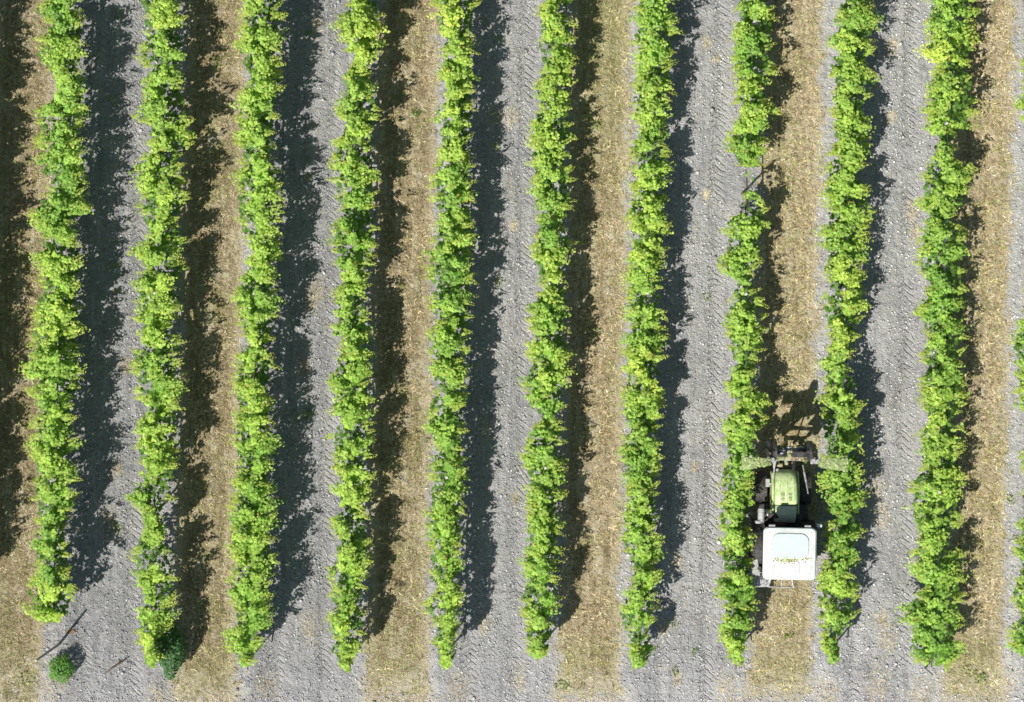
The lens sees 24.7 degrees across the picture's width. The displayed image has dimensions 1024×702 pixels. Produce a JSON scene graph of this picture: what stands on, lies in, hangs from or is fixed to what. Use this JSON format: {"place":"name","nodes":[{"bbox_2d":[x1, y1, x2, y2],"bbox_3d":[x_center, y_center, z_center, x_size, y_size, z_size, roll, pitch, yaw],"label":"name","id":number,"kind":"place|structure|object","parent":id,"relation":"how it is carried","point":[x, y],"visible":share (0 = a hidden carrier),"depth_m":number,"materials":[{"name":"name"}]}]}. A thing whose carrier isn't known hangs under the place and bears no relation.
{"place":"outdoors","nodes":[
{"label":"outdoors","id":0,"kind":"place"},
{"bbox_2d":[0,0,1019,701],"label":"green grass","id":1,"kind":"structure","parent":0,"point":[806,434],"depth_m":59.98,"materials":[{"name":"plant"}]},
{"bbox_2d":[0,0,1020,701],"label":"dry grass","id":2,"kind":"structure","parent":0,"point":[606,494],"depth_m":59.98,"materials":[{"name":"plant"}]},
{"bbox_2d":[0,0,1023,701],"bbox_3d":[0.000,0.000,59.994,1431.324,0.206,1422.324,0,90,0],"label":"ground","id":3,"kind":"structure","parent":0,"point":[92,638],"depth_m":60.00,"materials":[{"name":"soil"}]},
{"bbox_2d":[18,565,79,623],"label":"grapevine","id":4,"kind":"object","parent":3,"relation":"on","point":[44,611],"visible":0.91,"depth_m":58.30,"materials":[{"name":"green plant"}]},
{"bbox_2d":[14,344,87,400],"bbox_3d":[-11.551,0.543,58.816,1.872,2.306,1.462,0,90,0],"label":"grapevine","id":5,"kind":"object","parent":3,"relation":"on","point":[54,366],"visible":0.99,"depth_m":58.27,"materials":[{"name":"green plant"}]},
{"bbox_2d":[30,524,74,583],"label":"grapevine","id":6,"kind":"object","parent":3,"relation":"on","point":[46,545],"visible":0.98,"depth_m":58.23,"materials":[{"name":"green plant"}]},
{"bbox_2d":[27,391,78,450],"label":"grapevine","id":7,"kind":"object","parent":3,"relation":"on","point":[57,419],"visible":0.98,"depth_m":58.15,"materials":[{"name":"green plant"}]},
{"bbox_2d":[23,436,85,494],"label":"grapevine","id":8,"kind":"object","parent":3,"relation":"on","point":[51,463],"visible":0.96,"depth_m":58.26,"materials":[{"name":"green plant"}]},
{"bbox_2d":[28,481,81,537],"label":"grapevine","id":9,"kind":"object","parent":3,"relation":"on","point":[53,518],"visible":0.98,"depth_m":58.16,"materials":[{"name":"green plant"}]},
{"bbox_2d":[27,253,86,311],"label":"grapevine","id":10,"kind":"object","parent":3,"relation":"on","point":[54,273],"visible":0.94,"depth_m":58.17,"materials":[{"name":"green plant"}]},
{"bbox_2d":[27,208,86,267],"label":"grapevine","id":11,"kind":"object","parent":3,"relation":"on","point":[63,236],"visible":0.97,"depth_m":58.30,"materials":[{"name":"green plant"}]},
{"bbox_2d":[25,298,90,351],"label":"grapevine","id":12,"kind":"object","parent":3,"relation":"on","point":[54,326],"visible":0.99,"depth_m":58.20,"materials":[{"name":"green plant"}]},
{"bbox_2d":[25,164,93,224],"bbox_3d":[-11.312,-3.932,58.826,1.814,2.236,1.626,0,90,0],"label":"grapevine","id":13,"kind":"object","parent":3,"relation":"on","point":[64,201],"visible":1,"depth_m":58.19,"materials":[{"name":"green plant"}]},
{"bbox_2d":[30,29,88,84],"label":"grapevine","id":14,"kind":"object","parent":3,"relation":"on","point":[64,47],"visible":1,"depth_m":58.19,"materials":[{"name":"green plant"}]},
{"bbox_2d":[29,114,91,180],"bbox_3d":[-11.210,-5.115,58.793,1.570,2.265,1.578,15,90,0],"label":"grapevine","id":15,"kind":"object","parent":3,"relation":"on","point":[62,151],"visible":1,"depth_m":58.16,"materials":[{"name":"green plant"}]},
{"bbox_2d":[34,73,92,128],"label":"grapevine","id":16,"kind":"object","parent":3,"relation":"on","point":[66,100],"visible":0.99,"depth_m":58.26,"materials":[{"name":"green plant"}]},
{"bbox_2d":[129,566,181,628],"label":"grapevine","id":17,"kind":"object","parent":3,"relation":"on","point":[150,591],"visible":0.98,"depth_m":58.40,"materials":[{"name":"green plant"}]},
{"bbox_2d":[128,298,186,354],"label":"grapevine","id":18,"kind":"object","parent":3,"relation":"on","point":[154,327],"visible":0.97,"depth_m":58.39,"materials":[{"name":"green plant"}]},
{"bbox_2d":[126,212,189,265],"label":"grapevine","id":19,"kind":"object","parent":3,"relation":"on","point":[157,228],"visible":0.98,"depth_m":58.48,"materials":[{"name":"green plant"}]},
{"bbox_2d":[127,348,189,400],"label":"grapevine","id":20,"kind":"object","parent":3,"relation":"on","point":[164,385],"visible":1,"depth_m":58.40,"materials":[{"name":"green plant"}]},
{"bbox_2d":[131,393,185,448],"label":"grapevine","id":21,"kind":"object","parent":3,"relation":"on","point":[152,429],"visible":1,"depth_m":58.41,"materials":[{"name":"green plant"}]},
{"bbox_2d":[127,161,190,219],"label":"grapevine","id":22,"kind":"object","parent":3,"relation":"on","point":[162,190],"visible":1,"depth_m":58.36,"materials":[{"name":"green plant"}]},
{"bbox_2d":[130,251,190,313],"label":"grapevine","id":23,"kind":"object","parent":3,"relation":"on","point":[151,282],"visible":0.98,"depth_m":58.41,"materials":[{"name":"green plant"}]},
{"bbox_2d":[133,29,187,86],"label":"grapevine","id":24,"kind":"object","parent":3,"relation":"on","point":[165,50],"visible":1,"depth_m":58.36,"materials":[{"name":"green plant"}]},
{"bbox_2d":[131,70,195,132],"bbox_3d":[-8.704,-6.236,58.907,1.691,2.101,1.611,0,90,0],"label":"grapevine","id":25,"kind":"object","parent":3,"relation":"on","point":[154,106],"visible":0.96,"depth_m":58.43,"materials":[{"name":"green plant"}]},
{"bbox_2d":[134,116,197,171],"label":"grapevine","id":26,"kind":"object","parent":3,"relation":"on","point":[163,140],"visible":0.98,"depth_m":58.36,"materials":[{"name":"green plant"}]},
{"bbox_2d":[222,573,278,628],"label":"grapevine","id":27,"kind":"object","parent":3,"relation":"on","point":[250,592],"visible":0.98,"depth_m":58.27,"materials":[{"name":"green plant"}]},
{"bbox_2d":[224,527,279,585],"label":"grapevine","id":28,"kind":"object","parent":3,"relation":"on","point":[244,549],"visible":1,"depth_m":58.21,"materials":[{"name":"green plant"}]},
{"bbox_2d":[223,483,283,544],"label":"grapevine","id":29,"kind":"object","parent":3,"relation":"on","point":[254,518],"visible":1,"depth_m":58.24,"materials":[{"name":"green plant"}]},
{"bbox_2d":[227,434,281,493],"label":"grapevine","id":30,"kind":"object","parent":3,"relation":"on","point":[255,462],"visible":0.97,"depth_m":58.33,"materials":[{"name":"green plant"}]},
{"bbox_2d":[231,122,277,173],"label":"grapevine","id":31,"kind":"object","parent":3,"relation":"on","point":[258,137],"visible":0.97,"depth_m":58.12,"materials":[{"name":"green plant"}]},
{"bbox_2d":[226,394,284,453],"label":"grapevine","id":32,"kind":"object","parent":3,"relation":"on","point":[250,422],"visible":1,"depth_m":58.27,"materials":[{"name":"green plant"}]},
{"bbox_2d":[228,344,282,403],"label":"grapevine","id":33,"kind":"object","parent":3,"relation":"on","point":[249,384],"visible":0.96,"depth_m":58.29,"materials":[{"name":"green plant"}]},
{"bbox_2d":[227,258,285,310],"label":"grapevine","id":34,"kind":"object","parent":3,"relation":"on","point":[261,271],"visible":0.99,"depth_m":58.26,"materials":[{"name":"green plant"}]},
{"bbox_2d":[228,161,286,223],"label":"grapevine","id":35,"kind":"object","parent":3,"relation":"on","point":[261,194],"visible":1,"depth_m":58.22,"materials":[{"name":"green plant"}]},
{"bbox_2d":[229,69,286,130],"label":"grapevine","id":36,"kind":"object","parent":3,"relation":"on","point":[263,90],"visible":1,"depth_m":58.19,"materials":[{"name":"green plant"}]},
{"bbox_2d":[230,26,285,85],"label":"grapevine","id":37,"kind":"object","parent":3,"relation":"on","point":[259,47],"visible":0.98,"depth_m":58.26,"materials":[{"name":"green plant"}]},
{"bbox_2d":[232,207,284,266],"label":"grapevine","id":38,"kind":"object","parent":3,"relation":"on","point":[264,250],"visible":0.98,"depth_m":58.27,"materials":[{"name":"green plant"}]},
{"bbox_2d":[324,525,375,583],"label":"grapevine","id":39,"kind":"object","parent":3,"relation":"on","point":[348,562],"visible":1,"depth_m":58.43,"materials":[{"name":"green plant"}]},
{"bbox_2d":[323,213,379,273],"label":"grapevine","id":40,"kind":"object","parent":3,"relation":"on","point":[357,240],"visible":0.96,"depth_m":58.45,"materials":[{"name":"green plant"}]},
{"bbox_2d":[327,306,375,360],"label":"grapevine","id":41,"kind":"object","parent":3,"relation":"on","point":[356,334],"visible":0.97,"depth_m":58.41,"materials":[{"name":"green plant"}]},
{"bbox_2d":[325,390,378,448],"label":"grapevine","id":42,"kind":"object","parent":3,"relation":"on","point":[349,411],"visible":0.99,"depth_m":58.31,"materials":[{"name":"green plant"}]},
{"bbox_2d":[328,436,376,496],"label":"grapevine","id":43,"kind":"object","parent":3,"relation":"on","point":[350,451],"visible":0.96,"depth_m":58.29,"materials":[{"name":"green plant"}]},
{"bbox_2d":[326,116,380,186],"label":"grapevine","id":44,"kind":"object","parent":3,"relation":"on","point":[349,139],"visible":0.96,"depth_m":58.38,"materials":[{"name":"green plant"}]},
{"bbox_2d":[327,165,381,219],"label":"grapevine","id":45,"kind":"object","parent":3,"relation":"on","point":[359,197],"visible":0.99,"depth_m":58.33,"materials":[{"name":"green plant"}]},
{"bbox_2d":[331,77,381,138],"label":"grapevine","id":46,"kind":"object","parent":3,"relation":"on","point":[359,89],"visible":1,"depth_m":58.31,"materials":[{"name":"green plant"}]},
{"bbox_2d":[420,392,469,445],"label":"grapevine","id":47,"kind":"object","parent":3,"relation":"on","point":[441,429],"visible":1,"depth_m":58.31,"materials":[{"name":"green plant"}]},
{"bbox_2d":[419,207,479,262],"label":"grapevine","id":48,"kind":"object","parent":3,"relation":"on","point":[456,238],"visible":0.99,"depth_m":58.34,"materials":[{"name":"green plant"}]},
{"bbox_2d":[421,253,478,313],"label":"grapevine","id":49,"kind":"object","parent":3,"relation":"on","point":[449,265],"visible":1,"depth_m":58.26,"materials":[{"name":"green plant"}]},
{"bbox_2d":[424,300,475,358],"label":"grapevine","id":50,"kind":"object","parent":3,"relation":"on","point":[448,340],"visible":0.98,"depth_m":58.20,"materials":[{"name":"green plant"}]},
{"bbox_2d":[425,162,478,217],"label":"grapevine","id":51,"kind":"object","parent":3,"relation":"on","point":[457,194],"visible":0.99,"depth_m":58.24,"materials":[{"name":"green plant"}]},
{"bbox_2d":[436,29,480,88],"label":"grapevine","id":52,"kind":"object","parent":3,"relation":"on","point":[456,68],"visible":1,"depth_m":58.20,"materials":[{"name":"green plant"}]},
{"bbox_2d":[0,0,1023,701],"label":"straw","id":53,"kind":"object","parent":3,"relation":"on","point":[694,466],"visible":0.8,"depth_m":59.99,"materials":[{"name":"beige plant"}]},
{"bbox_2d":[39,0,1023,701],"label":"clods","id":54,"kind":"object","parent":3,"relation":"on","point":[871,236],"visible":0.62,"depth_m":60.00,"materials":[{"name":"soil"}]},
{"bbox_2d":[46,0,1023,701],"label":"lumps","id":55,"kind":"object","parent":3,"relation":"on","point":[478,314],"visible":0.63,"depth_m":59.99,"materials":[{"name":"stone"}]},
{"bbox_2d":[516,557,565,618],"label":"grapevine","id":56,"kind":"object","parent":3,"relation":"on","point":[540,577],"visible":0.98,"depth_m":58.41,"materials":[{"name":"green plant"}]},
{"bbox_2d":[516,430,568,485],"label":"grapevine","id":57,"kind":"object","parent":3,"relation":"on","point":[538,458],"visible":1,"depth_m":58.41,"materials":[{"name":"green plant"}]},
{"bbox_2d":[521,515,567,570],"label":"grapevine","id":58,"kind":"object","parent":3,"relation":"on","point":[542,540],"visible":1,"depth_m":58.33,"materials":[{"name":"green plant"}]},
{"bbox_2d":[517,376,571,438],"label":"grapevine","id":59,"kind":"object","parent":3,"relation":"on","point":[549,406],"visible":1,"depth_m":58.43,"materials":[{"name":"green plant"}]},
{"bbox_2d":[518,330,576,392],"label":"grapevine","id":60,"kind":"object","parent":3,"relation":"on","point":[556,357],"visible":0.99,"depth_m":58.31,"materials":[{"name":"green plant"}]},
{"bbox_2d":[524,149,576,211],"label":"grapevine","id":61,"kind":"object","parent":3,"relation":"on","point":[547,174],"visible":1,"depth_m":58.43,"materials":[{"name":"green plant"}]},
{"bbox_2d":[525,106,578,166],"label":"grapevine","id":62,"kind":"object","parent":3,"relation":"on","point":[545,136],"visible":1,"depth_m":58.37,"materials":[{"name":"green plant"}]},
{"bbox_2d":[614,436,664,491],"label":"grapevine","id":63,"kind":"object","parent":3,"relation":"on","point":[636,457],"visible":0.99,"depth_m":58.41,"materials":[{"name":"green plant"}]},
{"bbox_2d":[618,569,663,629],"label":"grapevine","id":64,"kind":"object","parent":3,"relation":"on","point":[636,603],"visible":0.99,"depth_m":58.40,"materials":[{"name":"green plant"}]},
{"bbox_2d":[617,387,666,444],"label":"grapevine","id":65,"kind":"object","parent":3,"relation":"on","point":[638,413],"visible":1,"depth_m":58.40,"materials":[{"name":"green plant"}]},
{"bbox_2d":[617,300,668,357],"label":"grapevine","id":66,"kind":"object","parent":3,"relation":"on","point":[644,335],"visible":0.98,"depth_m":58.47,"materials":[{"name":"green plant"}]},
{"bbox_2d":[619,250,666,306],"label":"grapevine","id":67,"kind":"object","parent":3,"relation":"on","point":[641,274],"visible":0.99,"depth_m":58.31,"materials":[{"name":"green plant"}]},
{"bbox_2d":[619,343,669,403],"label":"grapevine","id":68,"kind":"object","parent":3,"relation":"on","point":[640,359],"visible":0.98,"depth_m":58.41,"materials":[{"name":"green plant"}]},
{"bbox_2d":[622,204,673,267],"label":"grapevine","id":69,"kind":"object","parent":3,"relation":"on","point":[643,228],"visible":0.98,"depth_m":58.41,"materials":[{"name":"green plant"}]},
{"bbox_2d":[623,159,675,222],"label":"grapevine","id":70,"kind":"object","parent":3,"relation":"on","point":[649,187],"visible":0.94,"depth_m":58.42,"materials":[{"name":"green plant"}]},
{"bbox_2d":[627,73,676,129],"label":"grapevine","id":71,"kind":"object","parent":3,"relation":"on","point":[652,106],"visible":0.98,"depth_m":58.32,"materials":[{"name":"green plant"}]},
{"bbox_2d":[629,29,678,82],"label":"grapevine","id":72,"kind":"object","parent":3,"relation":"on","point":[652,51],"visible":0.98,"depth_m":58.40,"materials":[{"name":"green plant"}]},
{"bbox_2d":[711,573,760,632],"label":"grapevine","id":73,"kind":"object","parent":3,"relation":"on","point":[731,593],"visible":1,"depth_m":58.57,"materials":[{"name":"green plant"}]},
{"bbox_2d":[717,527,756,586],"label":"grapevine","id":74,"kind":"object","parent":3,"relation":"on","point":[735,541],"visible":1,"depth_m":58.56,"materials":[{"name":"green plant"}]},
{"bbox_2d":[716,212,770,269],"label":"grapevine","id":75,"kind":"object","parent":3,"relation":"on","point":[749,230],"visible":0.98,"depth_m":58.50,"materials":[{"name":"green plant"}]},
{"bbox_2d":[716,392,772,444],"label":"grapevine","id":76,"kind":"object","parent":3,"relation":"on","point":[740,423],"visible":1,"depth_m":58.46,"materials":[{"name":"green plant"}]},
{"bbox_2d":[720,299,770,354],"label":"grapevine","id":77,"kind":"object","parent":3,"relation":"on","point":[744,325],"visible":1,"depth_m":58.49,"materials":[{"name":"green plant"}]},
{"bbox_2d":[728,32,781,83],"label":"grapevine","id":78,"kind":"object","parent":3,"relation":"on","point":[746,54],"visible":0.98,"depth_m":58.51,"materials":[{"name":"green plant"}]},
{"bbox_2d":[730,73,781,134],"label":"grapevine","id":79,"kind":"object","parent":3,"relation":"on","point":[751,111],"visible":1,"depth_m":58.46,"materials":[{"name":"green plant"}]},
{"bbox_2d":[748,467,821,587],"bbox_3d":[6.849,4.482,58.794,1.650,2.453,3.074,1,90,0],"label":"tractor","id":80,"kind":"object","parent":3,"relation":"on","point":[781,525],"visible":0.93,"depth_m":58.56,"materials":[{"name":"green paint"}]},
{"bbox_2d":[740,439,848,493],"bbox_3d":[6.912,2.735,58.266,2.624,2.118,1.245,20,90,0],"label":"vine trimmer","id":81,"kind":"object","parent":80,"relation":"attached to","point":[837,463],"visible":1,"depth_m":57.33,"materials":[{"name":"metal"}]},
{"bbox_2d":[813,565,861,624],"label":"grapevine","id":82,"kind":"object","parent":3,"relation":"on","point":[841,588],"visible":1,"depth_m":58.49,"materials":[{"name":"green plant"}]},
{"bbox_2d":[813,386,867,442],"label":"grapevine","id":83,"kind":"object","parent":3,"relation":"on","point":[844,412],"visible":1,"depth_m":58.57,"materials":[{"name":"green plant"}]},
{"bbox_2d":[818,522,867,580],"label":"grapevine","id":84,"kind":"object","parent":3,"relation":"on","point":[843,554],"visible":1,"depth_m":58.50,"materials":[{"name":"green plant"}]},
{"bbox_2d":[813,201,873,263],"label":"grapevine","id":85,"kind":"object","parent":3,"relation":"on","point":[837,231],"visible":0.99,"depth_m":58.52,"materials":[{"name":"green plant"}]},
{"bbox_2d":[819,252,867,302],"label":"grapevine","id":86,"kind":"object","parent":3,"relation":"on","point":[840,268],"visible":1,"depth_m":58.49,"materials":[{"name":"green plant"}]},
{"bbox_2d":[819,478,870,530],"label":"grapevine","id":87,"kind":"object","parent":3,"relation":"on","point":[845,494],"visible":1,"depth_m":58.54,"materials":[{"name":"green plant"}]},
{"bbox_2d":[822,296,870,348],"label":"grapevine","id":88,"kind":"object","parent":3,"relation":"on","point":[843,330],"visible":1,"depth_m":58.56,"materials":[{"name":"green plant"}]},
{"bbox_2d":[817,155,876,220],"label":"grapevine","id":89,"kind":"object","parent":3,"relation":"on","point":[842,184],"visible":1,"depth_m":58.47,"materials":[{"name":"green plant"}]},
{"bbox_2d":[822,109,875,168],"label":"grapevine","id":90,"kind":"object","parent":3,"relation":"on","point":[848,147],"visible":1,"depth_m":58.45,"materials":[{"name":"green plant"}]},
{"bbox_2d":[826,65,874,126],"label":"grapevine","id":91,"kind":"object","parent":3,"relation":"on","point":[849,87],"visible":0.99,"depth_m":58.37,"materials":[{"name":"green plant"}]},
{"bbox_2d":[823,25,883,81],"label":"grapevine","id":92,"kind":"object","parent":3,"relation":"on","point":[844,40],"visible":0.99,"depth_m":58.50,"materials":[{"name":"green plant"}]},
{"bbox_2d":[894,561,971,628],"bbox_3d":[10.593,6.149,59.105,1.795,1.713,1.769,10,90,0],"label":"grapevine","id":93,"kind":"object","parent":3,"relation":"on","point":[942,582],"visible":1,"depth_m":58.59,"materials":[{"name":"green plant"}]},
{"bbox_2d":[901,476,966,538],"bbox_3d":[10.626,3.934,59.073,1.623,1.784,1.643,0,90,0],"label":"grapevine","id":94,"kind":"object","parent":3,"relation":"on","point":[933,497],"visible":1,"depth_m":58.59,"materials":[{"name":"green plant"}]},
{"bbox_2d":[903,433,968,485],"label":"grapevine","id":95,"kind":"object","parent":3,"relation":"on","point":[935,451],"visible":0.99,"depth_m":58.60,"materials":[{"name":"green plant"}]},
{"bbox_2d":[903,527,970,584],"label":"grapevine","id":96,"kind":"object","parent":3,"relation":"on","point":[932,544],"visible":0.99,"depth_m":58.62,"materials":[{"name":"green plant"}]},
{"bbox_2d":[907,611,968,671],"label":"grapevine","id":97,"kind":"object","parent":3,"relation":"on","point":[942,653],"visible":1,"depth_m":58.62,"materials":[{"name":"green plant"}]},
{"bbox_2d":[911,257,969,314],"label":"grapevine","id":98,"kind":"object","parent":3,"relation":"on","point":[940,285],"visible":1,"depth_m":58.57,"materials":[{"name":"green plant"}]},
{"bbox_2d":[911,385,970,447],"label":"grapevine","id":99,"kind":"object","parent":3,"relation":"on","point":[938,403],"visible":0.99,"depth_m":58.54,"materials":[{"name":"green plant"}]},
{"bbox_2d":[912,211,970,262],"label":"grapevine","id":100,"kind":"object","parent":3,"relation":"on","point":[938,228],"visible":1,"depth_m":58.59,"materials":[{"name":"green plant"}]},
{"bbox_2d":[912,300,971,356],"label":"grapevine","id":101,"kind":"object","parent":3,"relation":"on","point":[949,325],"visible":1,"depth_m":58.60,"materials":[{"name":"green plant"}]},
{"bbox_2d":[916,347,971,403],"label":"grapevine","id":102,"kind":"object","parent":3,"relation":"on","point":[947,373],"visible":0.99,"depth_m":58.58,"materials":[{"name":"green plant"}]},
{"bbox_2d":[913,161,976,218],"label":"grapevine","id":103,"kind":"object","parent":3,"relation":"on","point":[932,201],"visible":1,"depth_m":58.56,"materials":[{"name":"green plant"}]},
{"bbox_2d":[913,23,980,82],"bbox_3d":[10.905,-7.492,59.147,1.618,1.624,1.464,15,90,0],"label":"grapevine","id":104,"kind":"object","parent":3,"relation":"on","point":[938,49],"visible":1,"depth_m":58.65,"materials":[{"name":"green plant"}]},
{"bbox_2d":[919,73,982,137],"bbox_3d":[11.063,-6.184,59.083,1.620,1.728,1.686,0,90,0],"label":"grapevine","id":105,"kind":"object","parent":3,"relation":"on","point":[942,87],"visible":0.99,"depth_m":58.62,"materials":[{"name":"green plant"}]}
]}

